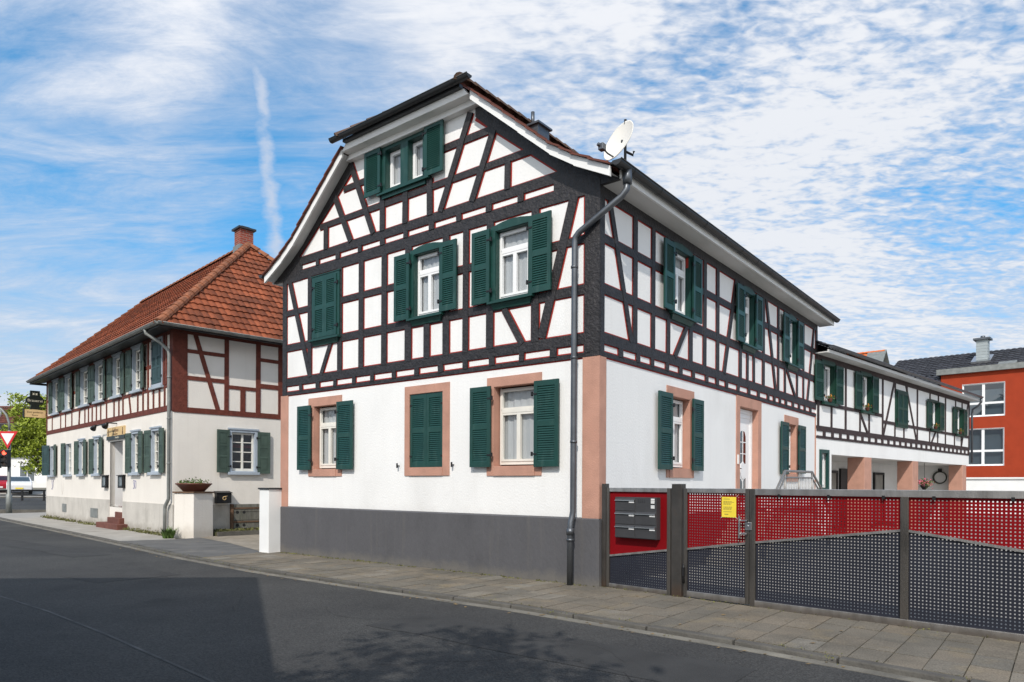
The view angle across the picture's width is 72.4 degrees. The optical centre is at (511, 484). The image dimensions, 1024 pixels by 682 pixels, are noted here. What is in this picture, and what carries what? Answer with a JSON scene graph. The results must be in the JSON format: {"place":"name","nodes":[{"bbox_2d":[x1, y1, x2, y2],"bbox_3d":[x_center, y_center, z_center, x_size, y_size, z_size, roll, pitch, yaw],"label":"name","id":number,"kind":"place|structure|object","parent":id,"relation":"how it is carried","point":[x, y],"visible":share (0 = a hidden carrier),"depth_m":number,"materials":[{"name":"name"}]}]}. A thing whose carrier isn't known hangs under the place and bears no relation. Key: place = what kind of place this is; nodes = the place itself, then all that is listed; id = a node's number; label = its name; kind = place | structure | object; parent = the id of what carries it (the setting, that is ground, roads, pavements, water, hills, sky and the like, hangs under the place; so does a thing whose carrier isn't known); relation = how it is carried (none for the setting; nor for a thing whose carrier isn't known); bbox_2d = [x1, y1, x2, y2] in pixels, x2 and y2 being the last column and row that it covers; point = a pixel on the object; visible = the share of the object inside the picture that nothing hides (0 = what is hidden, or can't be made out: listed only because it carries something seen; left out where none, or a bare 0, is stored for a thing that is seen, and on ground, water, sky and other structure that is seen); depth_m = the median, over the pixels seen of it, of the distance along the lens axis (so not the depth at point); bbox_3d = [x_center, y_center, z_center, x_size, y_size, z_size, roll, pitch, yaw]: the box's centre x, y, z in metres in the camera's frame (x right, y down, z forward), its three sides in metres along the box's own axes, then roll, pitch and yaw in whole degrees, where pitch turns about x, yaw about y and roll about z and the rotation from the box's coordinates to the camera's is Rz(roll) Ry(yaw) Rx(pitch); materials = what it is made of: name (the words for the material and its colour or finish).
{"place":"outdoors","nodes":[
{"label":"outdoors","id":0,"kind":"place"},
{"bbox_2d":[0,498,45,509],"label":"side street","id":1,"kind":"structure","parent":0,"point":[31,503],"depth_m":47.47,"materials":[{"name":"grey asphalt"}]},
{"bbox_2d":[0,391,46,475],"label":"leafy tree","id":2,"kind":"object","parent":1,"relation":"on","point":[32,437],"visible":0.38,"depth_m":43.50,"materials":[{"name":"green plant"}]},
{"bbox_2d":[0,491,45,496],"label":"pavement","id":3,"kind":"structure","parent":0,"point":[24,492],"depth_m":59.31,"materials":[{"name":"concrete"}]},
{"bbox_2d":[0,476,11,491],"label":"parked car","id":4,"kind":"object","parent":3,"relation":"on","point":[3,480],"visible":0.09,"depth_m":58.91,"materials":[{"name":"red paint"}]},
{"bbox_2d":[6,476,32,493],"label":"parked car","id":5,"kind":"object","parent":3,"relation":"on","point":[21,482],"visible":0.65,"depth_m":56.98,"materials":[{"name":"white paint"}]},
{"bbox_2d":[0,488,45,489],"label":"verge","id":6,"kind":"structure","parent":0,"point":[33,489],"depth_m":64.05,"materials":[{"name":"grey concrete"}]},
{"bbox_2d":[0,406,39,422],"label":"brown roofed house","id":7,"kind":"structure","parent":6,"relation":"on","point":[2,418],"depth_m":87.32,"materials":[{"name":"paint"}]},
{"bbox_2d":[0,423,46,487],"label":"grey roofed house","id":8,"kind":"structure","parent":6,"relation":"on","point":[39,481],"depth_m":69.00,"materials":[{"name":"white paint"}]},
{"bbox_2d":[19,465,34,481],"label":"window","id":9,"kind":"structure","parent":8,"relation":"in","point":[32,476],"depth_m":69.00,"materials":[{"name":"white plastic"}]},
{"bbox_2d":[0,512,174,540],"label":"concrete pavement","id":10,"kind":"structure","parent":0,"point":[93,530],"depth_m":23.70,"materials":[{"name":"grey concrete"}]},
{"bbox_2d":[40,514,161,535],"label":"weeds","id":11,"kind":"object","parent":10,"relation":"on","point":[47,516],"visible":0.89,"depth_m":25.60,"materials":[{"name":"green plant"}]},
{"bbox_2d":[158,526,176,538],"bbox_3d":[-9.623,1.321,19.620,0.605,0.374,0.616,0,0,-24],"label":"grass tuft","id":12,"kind":"object","parent":10,"relation":"on","point":[167,533],"visible":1,"depth_m":19.53,"materials":[{"name":"green plant"}]},
{"bbox_2d":[122,538,260,556],"bbox_3d":[-7.774,1.514,17.333,2.022,0.001,5.684,0,0,-44],"label":"driveway apron","id":13,"kind":"object","parent":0,"point":[201,547],"visible":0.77,"depth_m":17.08,"materials":[{"name":"concrete"}]},
{"bbox_2d":[201,534,264,552],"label":"driveway paving","id":14,"kind":"structure","parent":0,"point":[250,541],"depth_m":18.95,"materials":[{"name":"beige concrete"}]},
{"bbox_2d":[0,520,908,681],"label":"road","id":15,"kind":"structure","parent":0,"point":[269,628],"depth_m":7.43,"materials":[{"name":"grey asphalt"}]},
{"bbox_2d":[0,490,45,500],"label":"guard rail","id":16,"kind":"object","parent":15,"relation":"on","point":[22,495],"visible":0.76,"depth_m":50.95,"materials":[{"name":"black metal"}]},
{"bbox_2d":[0,595,215,681],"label":"road seam","id":17,"kind":"object","parent":15,"relation":"on","point":[179,666],"visible":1,"depth_m":6.95,"materials":[{"name":"black asphalt"}]},
{"bbox_2d":[97,565,632,681],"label":"road cracks","id":18,"kind":"object","parent":15,"relation":"on","point":[426,618],"visible":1,"depth_m":7.16,"materials":[{"name":"black asphalt"}]},
{"bbox_2d":[0,538,754,681],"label":"road patch","id":19,"kind":"object","parent":15,"relation":"on","point":[653,666],"visible":1,"depth_m":6.94,"materials":[{"name":"grey asphalt"}]},
{"bbox_2d":[72,534,844,666],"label":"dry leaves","id":20,"kind":"object","parent":15,"relation":"on","point":[455,603],"visible":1,"depth_m":9.71,"materials":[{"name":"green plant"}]},
{"bbox_2d":[0,519,935,681],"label":"gutter strip","id":21,"kind":"object","parent":15,"relation":"on","point":[852,668],"visible":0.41,"depth_m":7.98,"materials":[{"name":"concrete"}]},
{"bbox_2d":[1,517,1020,681],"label":"land","id":22,"kind":"structure","parent":0,"point":[691,597],"depth_m":14.96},
{"bbox_2d":[26,225,282,533],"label":"tavern house","id":23,"kind":"structure","parent":22,"relation":"on","point":[181,379],"depth_m":22.19,"materials":[{"name":"paint"}]},
{"bbox_2d":[23,390,45,417],"bbox_3d":[-21.068,-3.534,30.938,0.912,1.216,0.124,0,0,-45],"label":"hanging sign","id":24,"kind":"object","parent":23,"relation":"attached to","point":[34,400],"visible":1,"depth_m":30.88,"materials":[{"name":"black metal"}]},
{"bbox_2d":[47,446,55,476],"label":"window","id":25,"kind":"structure","parent":23,"relation":"in","point":[51,447],"depth_m":30.72,"materials":[{"name":"blue paint"}]},
{"bbox_2d":[50,378,58,415],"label":"window","id":26,"kind":"structure","parent":23,"relation":"in","point":[54,387],"depth_m":30.34,"materials":[{"name":"blue paint"}]},
{"bbox_2d":[62,372,71,412],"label":"window","id":27,"kind":"structure","parent":23,"relation":"in","point":[67,376],"depth_m":28.88,"materials":[{"name":"blue paint"}]},
{"bbox_2d":[62,443,71,476],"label":"window","id":28,"kind":"structure","parent":23,"relation":"in","point":[68,446],"depth_m":28.83,"materials":[{"name":"blue paint"}]},
{"bbox_2d":[76,438,85,475],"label":"window","id":29,"kind":"structure","parent":23,"relation":"in","point":[80,440],"depth_m":27.34,"materials":[{"name":"blue paint"}]},
{"bbox_2d":[78,365,89,407],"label":"window","id":30,"kind":"structure","parent":23,"relation":"in","point":[83,371],"depth_m":27.17,"materials":[{"name":"blue paint"}]},
{"bbox_2d":[91,435,100,475],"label":"window","id":31,"kind":"structure","parent":23,"relation":"in","point":[96,438],"depth_m":25.88,"materials":[{"name":"blue paint"}]},
{"bbox_2d":[92,359,104,403],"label":"window","id":32,"kind":"structure","parent":23,"relation":"in","point":[98,364],"depth_m":25.76,"materials":[{"name":"blue paint"}]},
{"bbox_2d":[90,422,116,430],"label":"sign spotlights","id":33,"kind":"object","parent":23,"relation":"attached to","point":[103,425],"visible":1,"depth_m":23.99,"materials":[{"name":"black metal"}]},
{"bbox_2d":[101,475,108,487],"bbox_3d":[-14.439,-0.118,24.786,0.530,0.450,0.153,0,0,45],"label":"menu case","id":34,"kind":"object","parent":23,"relation":"attached to","point":[104,481],"visible":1,"depth_m":24.69,"materials":[{"name":"black metal"}]},
{"bbox_2d":[106,425,125,440],"bbox_3d":[-13.592,-1.764,24.013,0.060,0.430,2.000,0,0,-45],"label":"door sign","id":35,"kind":"object","parent":23,"relation":"attached to","point":[116,433],"visible":1,"depth_m":23.90,"materials":[{"name":"metal"}]},
{"bbox_2d":[110,351,121,398],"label":"window","id":36,"kind":"structure","parent":23,"relation":"in","point":[116,356],"depth_m":24.26,"materials":[{"name":"blue paint"}]},
{"bbox_2d":[116,475,125,487],"bbox_3d":[-13.117,-0.113,23.463,0.530,0.450,0.153,0,0,45],"label":"menu case","id":37,"kind":"object","parent":23,"relation":"attached to","point":[121,481],"visible":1,"depth_m":23.35,"materials":[{"name":"black metal"}]},
{"bbox_2d":[128,429,140,474],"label":"window","id":38,"kind":"structure","parent":23,"relation":"in","point":[134,433],"depth_m":22.81,"materials":[{"name":"blue paint"}]},
{"bbox_2d":[129,343,142,393],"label":"window","id":39,"kind":"structure","parent":23,"relation":"in","point":[136,348],"depth_m":22.78,"materials":[{"name":"blue paint"}]},
{"bbox_2d":[147,426,161,474],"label":"window","id":40,"kind":"structure","parent":23,"relation":"in","point":[154,430],"depth_m":21.50,"materials":[{"name":"blue paint"}]},
{"bbox_2d":[149,336,163,389],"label":"window","id":41,"kind":"structure","parent":23,"relation":"in","point":[159,385],"depth_m":20.84,"materials":[{"name":"blue paint"}]},
{"bbox_2d":[214,491,231,502],"bbox_3d":[-8.744,0.378,21.191,0.240,0.368,0.480,0,0,45],"label":"letterbox","id":42,"kind":"object","parent":23,"relation":"attached to","point":[222,496],"depth_m":21.11,"materials":[{"name":"black metal"}]},
{"bbox_2d":[227,428,259,474],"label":"window","id":43,"kind":"structure","parent":23,"relation":"in","point":[243,442],"depth_m":21.79,"materials":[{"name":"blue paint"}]},
{"bbox_2d":[230,503,259,528],"bbox_3d":[-8.210,1.024,21.828,0.100,0.900,1.160,0,0,45],"label":"wooden hatch","id":44,"kind":"object","parent":23,"relation":"attached to","point":[248,514],"visible":0.71,"depth_m":21.71,"materials":[{"name":"brown wood"}]},
{"bbox_2d":[172,491,214,537],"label":"planter pillar","id":45,"kind":"structure","parent":22,"relation":"on","point":[193,514],"depth_m":19.90,"materials":[{"name":"paint"}]},
{"bbox_2d":[175,478,211,491],"bbox_3d":[-9.180,-0.015,20.190,0.980,0.429,0.980,0,0,0],"label":"plant bowl","id":46,"kind":"object","parent":45,"relation":"on","point":[189,486],"visible":1,"depth_m":19.90,"materials":[{"name":"brown ceramic"}]},
{"bbox_2d":[213,528,255,535],"bbox_3d":[-6.412,1.477,23.118,0.780,0.190,6.950,0,0,45],"label":"garden strip","id":47,"kind":"object","parent":22,"relation":"on","point":[215,533],"visible":0.07,"depth_m":20.80,"materials":[{"name":"soil"}]},
{"bbox_2d":[213,527,258,531],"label":"garden weeds","id":48,"kind":"object","parent":47,"relation":"on","point":[239,529],"visible":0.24,"depth_m":21.07,"materials":[{"name":"green plant"}]},
{"bbox_2d":[217,530,258,535],"bbox_3d":[-6.108,1.483,22.814,0.080,0.180,6.950,0,0,45],"label":"garden edging","id":49,"kind":"object","parent":22,"relation":"on","point":[237,533],"visible":0.21,"depth_m":20.73,"materials":[{"name":"concrete"}]},
{"bbox_2d":[0,517,988,681],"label":"kerb","id":50,"kind":"structure","parent":22,"relation":"on","point":[900,670],"depth_m":7.87,"materials":[{"name":"concrete"}]},
{"bbox_2d":[258,71,839,586],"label":"half timbered house","id":51,"kind":"structure","parent":22,"relation":"on","point":[514,339],"depth_m":12.76,"materials":[{"name":"white paint"}]},
{"bbox_2d":[308,269,340,346],"bbox_3d":[-3.955,-3.722,14.815,1.000,1.510,0.140,0,0,38],"label":"window","id":52,"kind":"structure","parent":51,"relation":"in","point":[334,338],"depth_m":14.66,"materials":[{"name":"green paint"}]},
{"bbox_2d":[308,395,341,475],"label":"window","id":53,"kind":"structure","parent":51,"relation":"in","point":[323,420],"depth_m":15.11,"materials":[{"name":"wood"}]},
{"bbox_2d":[376,130,430,199],"bbox_3d":[-2.017,-6.084,13.391,1.430,1.010,0.280,0,0,38],"label":"window","id":54,"kind":"structure","parent":51,"relation":"in","point":[402,161],"depth_m":13.36,"materials":[{"name":"green paint"}]},
{"bbox_2d":[406,242,443,325],"bbox_3d":[-1.551,-3.717,12.993,0.910,1.480,0.269,0,0,38],"label":"window","id":55,"kind":"structure","parent":51,"relation":"in","point":[425,262],"depth_m":13.10,"materials":[{"name":"green paint"}]},
{"bbox_2d":[404,382,449,475],"bbox_3d":[-1.536,-1.012,13.043,1.170,1.690,0.200,0,0,38],"label":"window","id":56,"kind":"structure","parent":51,"relation":"in","point":[444,387],"depth_m":12.87,"materials":[{"name":"stone"}]},
{"bbox_2d":[487,216,534,309],"bbox_3d":[0.029,-3.710,11.744,0.960,1.480,0.272,0,0,38],"label":"window","id":57,"kind":"structure","parent":51,"relation":"in","point":[510,237],"depth_m":11.82,"materials":[{"name":"green paint"}]},
{"bbox_2d":[487,372,541,475],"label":"window","id":58,"kind":"structure","parent":51,"relation":"in","point":[512,406],"depth_m":11.89,"materials":[{"name":"wood"}]},
{"bbox_2d":[597,119,634,160],"bbox_3d":[1.637,-5.231,10.877,0.534,1.020,0.567,0,0,21],"label":"satellite dish","id":59,"kind":"object","parent":51,"relation":"attached to","point":[615,145],"visible":0.99,"depth_m":10.99,"materials":[{"name":"grey metal"}]},
{"bbox_2d":[666,385,693,477],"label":"window","id":60,"kind":"structure","parent":51,"relation":"in","point":[682,411],"depth_m":13.26,"materials":[{"name":"stone"}]},
{"bbox_2d":[669,241,696,326],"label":"window","id":61,"kind":"structure","parent":51,"relation":"in","point":[684,316],"depth_m":13.16,"materials":[{"name":"green paint"}]},
{"bbox_2d":[740,409,751,506],"bbox_3d":[5.223,-0.582,15.822,0.122,2.230,1.130,0,0,38],"label":"door","id":62,"kind":"structure","parent":51,"relation":"in","point":[745,415],"depth_m":15.98,"materials":[{"name":"white plastic"}]},
{"bbox_2d":[740,286,758,353],"bbox_3d":[5.241,-3.677,15.620,0.240,1.440,0.920,0,0,38],"label":"window","id":63,"kind":"structure","parent":51,"relation":"in","point":[749,345],"depth_m":15.84,"materials":[{"name":"green paint"}]},
{"bbox_2d":[784,415,798,481],"bbox_3d":[7.189,-0.924,18.213,0.206,1.690,1.160,0,0,38],"label":"window","id":64,"kind":"structure","parent":51,"relation":"in","point":[793,422],"depth_m":18.48,"materials":[{"name":"stone"}]},
{"bbox_2d":[785,314,800,371],"bbox_3d":[7.209,-3.664,18.105,0.240,1.430,0.940,0,0,38],"label":"window","id":65,"kind":"structure","parent":51,"relation":"in","point":[792,365],"depth_m":18.33,"materials":[{"name":"green paint"}]},
{"bbox_2d":[602,484,671,595],"bbox_3d":[1.817,0.798,10.259,0.080,1.620,1.195,0,0,-45],"label":"fence panel","id":66,"kind":"object","parent":22,"relation":"on","point":[614,548],"visible":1,"depth_m":10.24,"materials":[{"name":"metal"}]},
{"bbox_2d":[614,497,660,539],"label":"mailbox bank","id":67,"kind":"structure","parent":66,"relation":"attached to","point":[637,517],"depth_m":10.10,"materials":[{"name":"metal"}]},
{"bbox_2d":[707,470,828,568],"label":"side door steps","id":68,"kind":"structure","parent":22,"relation":"on","point":[813,483],"depth_m":14.41,"materials":[{"name":"concrete"}]},
{"bbox_2d":[858,349,889,363],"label":"orange roofed house","id":69,"kind":"structure","parent":22,"relation":"on","point":[881,355],"depth_m":60.15,"materials":[{"name":"beige paint"}]},
{"bbox_2d":[894,336,1023,513],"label":"apartment building","id":70,"kind":"structure","parent":22,"relation":"on","point":[995,379],"depth_m":40.50,"materials":[{"name":"orange paint"}]},
{"bbox_2d":[962,381,1004,416],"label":"window","id":71,"kind":"structure","parent":70,"relation":"in","point":[993,403],"depth_m":40.50,"materials":[{"name":"glass"}]},
{"bbox_2d":[968,427,1003,465],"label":"window","id":72,"kind":"structure","parent":70,"relation":"in","point":[988,443],"depth_m":40.50,"materials":[{"name":"white plastic"}]},
{"bbox_2d":[0,0,1023,405],"label":"sky","id":73,"kind":"structure","parent":0,"point":[869,153],"materials":[{"name":"blue"}]},
{"bbox_2d":[202,552,1023,681],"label":"pavement","id":74,"kind":"structure","parent":0,"point":[990,659],"depth_m":8.21,"materials":[{"name":"grey concrete"}]},
{"bbox_2d":[258,488,281,552],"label":"white gate pillar","id":75,"kind":"structure","parent":74,"relation":"on","point":[269,519],"depth_m":15.70,"materials":[{"name":"paint"}]},
{"bbox_2d":[131,544,986,679],"bbox_3d":[-2.080,1.546,12.063,19.081,0.102,2.556,0,0,41],"label":"pavement moss","id":76,"kind":"object","parent":74,"relation":"on","point":[503,576],"visible":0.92,"depth_m":11.51,"materials":[{"name":"green plant"}]},
{"bbox_2d":[671,484,685,596],"bbox_3d":[2.340,0.799,9.748,0.126,1.622,0.203,0,0,-45],"label":"gate post","id":77,"kind":"object","parent":74,"relation":"on","point":[678,574],"visible":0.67,"depth_m":9.71,"materials":[{"name":"metal"}]},
{"bbox_2d":[683,488,751,604],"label":"pedestrian gate","id":78,"kind":"structure","parent":77,"relation":"attached to","point":[688,544],"depth_m":9.34,"materials":[{"name":"metal"}]},
{"bbox_2d":[720,495,735,518],"bbox_3d":[2.855,0.297,9.209,0.008,0.313,0.248,0,0,-45],"label":"yellow notice","id":79,"kind":"object","parent":78,"relation":"attached to","point":[728,506],"visible":1,"depth_m":9.21,"materials":[{"name":"paper"}]},
{"bbox_2d":[749,489,1023,642],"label":"sliding gate","id":80,"kind":"structure","parent":74,"relation":"on","point":[904,530],"depth_m":7.79,"materials":[{"name":"grey metal"}]},
{"bbox_2d":[624,515,1023,630],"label":"courtyard","id":81,"kind":"structure","parent":0,"point":[897,574],"depth_m":12.04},
{"bbox_2d":[815,340,983,533],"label":"courtyard wing","id":82,"kind":"structure","parent":81,"relation":"on","point":[892,438],"depth_m":24.31,"materials":[{"name":"white paint"}]},
{"bbox_2d":[819,449,829,488],"bbox_3d":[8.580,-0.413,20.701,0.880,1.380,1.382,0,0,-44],"label":"window","id":83,"kind":"structure","parent":82,"relation":"in","point":[821,456],"depth_m":20.36,"materials":[{"name":"green paint"}]},
{"bbox_2d":[821,359,837,406],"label":"window","id":84,"kind":"structure","parent":82,"relation":"in","point":[829,371],"depth_m":20.66,"materials":[{"name":"green paint"}]},
{"bbox_2d":[825,395,834,401],"bbox_3d":[9.265,-2.521,20.392,0.355,0.242,0.237,0,0,-24],"label":"flower pot","id":85,"kind":"object","parent":82,"relation":"on","point":[829,398],"visible":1,"depth_m":20.35,"materials":[{"name":"brown ceramic"}]},
{"bbox_2d":[831,470,837,524],"bbox_3d":[12.178,0.533,26.522,0.750,2.140,0.080,0,0,-44],"label":"door","id":86,"kind":"structure","parent":82,"relation":"in","point":[834,474],"depth_m":26.60,"materials":[{"name":"black metal"}]},
{"bbox_2d":[839,468,846,525],"bbox_3d":[12.957,0.492,27.263,0.900,2.230,0.080,0,0,-44],"label":"door","id":87,"kind":"structure","parent":82,"relation":"in","point":[842,472],"depth_m":27.13,"materials":[{"name":"black metal"}]},
{"bbox_2d":[860,371,874,414],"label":"window","id":88,"kind":"structure","parent":82,"relation":"in","point":[867,382],"depth_m":22.69,"materials":[{"name":"green paint"}]},
{"bbox_2d":[865,403,871,410],"bbox_3d":[11.379,-2.482,22.406,0.355,0.242,0.237,0,0,-24],"label":"flower pot","id":89,"kind":"object","parent":82,"relation":"on","point":[867,407],"visible":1,"depth_m":22.36,"materials":[{"name":"orange ceramic"}]},
{"bbox_2d":[873,472,884,522],"bbox_3d":[15.616,0.553,29.801,1.150,2.130,0.080,0,0,-44],"label":"door","id":90,"kind":"structure","parent":82,"relation":"in","point":[878,478],"depth_m":29.87,"materials":[{"name":"black metal"}]},
{"bbox_2d":[895,389,907,428],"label":"window","id":91,"kind":"structure","parent":82,"relation":"in","point":[896,425],"depth_m":24.31,"materials":[{"name":"green paint"}]},
{"bbox_2d":[918,463,937,489],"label":"hanging flowers","id":92,"kind":"object","parent":82,"relation":"hanging from","point":[925,485],"visible":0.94,"depth_m":27.14,"materials":[{"name":"pink plant"}]},
{"bbox_2d":[930,399,941,431],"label":"window","id":93,"kind":"structure","parent":82,"relation":"in","point":[935,403],"depth_m":27.65,"materials":[{"name":"green paint"}]},
{"bbox_2d":[932,468,946,483],"bbox_3d":[19.073,-0.371,31.186,0.140,0.692,0.584,0,0,-44],"label":"hose coil","id":94,"kind":"object","parent":82,"relation":"attached to","point":[938,471],"visible":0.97,"depth_m":31.16,"materials":[{"name":"black rubber"}]},
{"bbox_2d":[956,406,964,436],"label":"window","id":95,"kind":"structure","parent":82,"relation":"in","point":[960,410],"depth_m":29.98,"materials":[{"name":"green paint"}]},
{"label":"ground","id":96,"kind":"structure","parent":0,"visible":0},
{"bbox_2d":[0,408,17,512],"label":"road sign","id":97,"kind":"object","parent":96,"relation":"on","point":[8,436],"visible":0.98,"depth_m":36.67,"materials":[{"name":"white metal"}]},
{"bbox_2d":[0,496,45,512],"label":"side street kerb","id":98,"kind":"structure","parent":96,"relation":"on","point":[24,510],"depth_m":40.20,"materials":[{"name":"concrete"}]}
]}

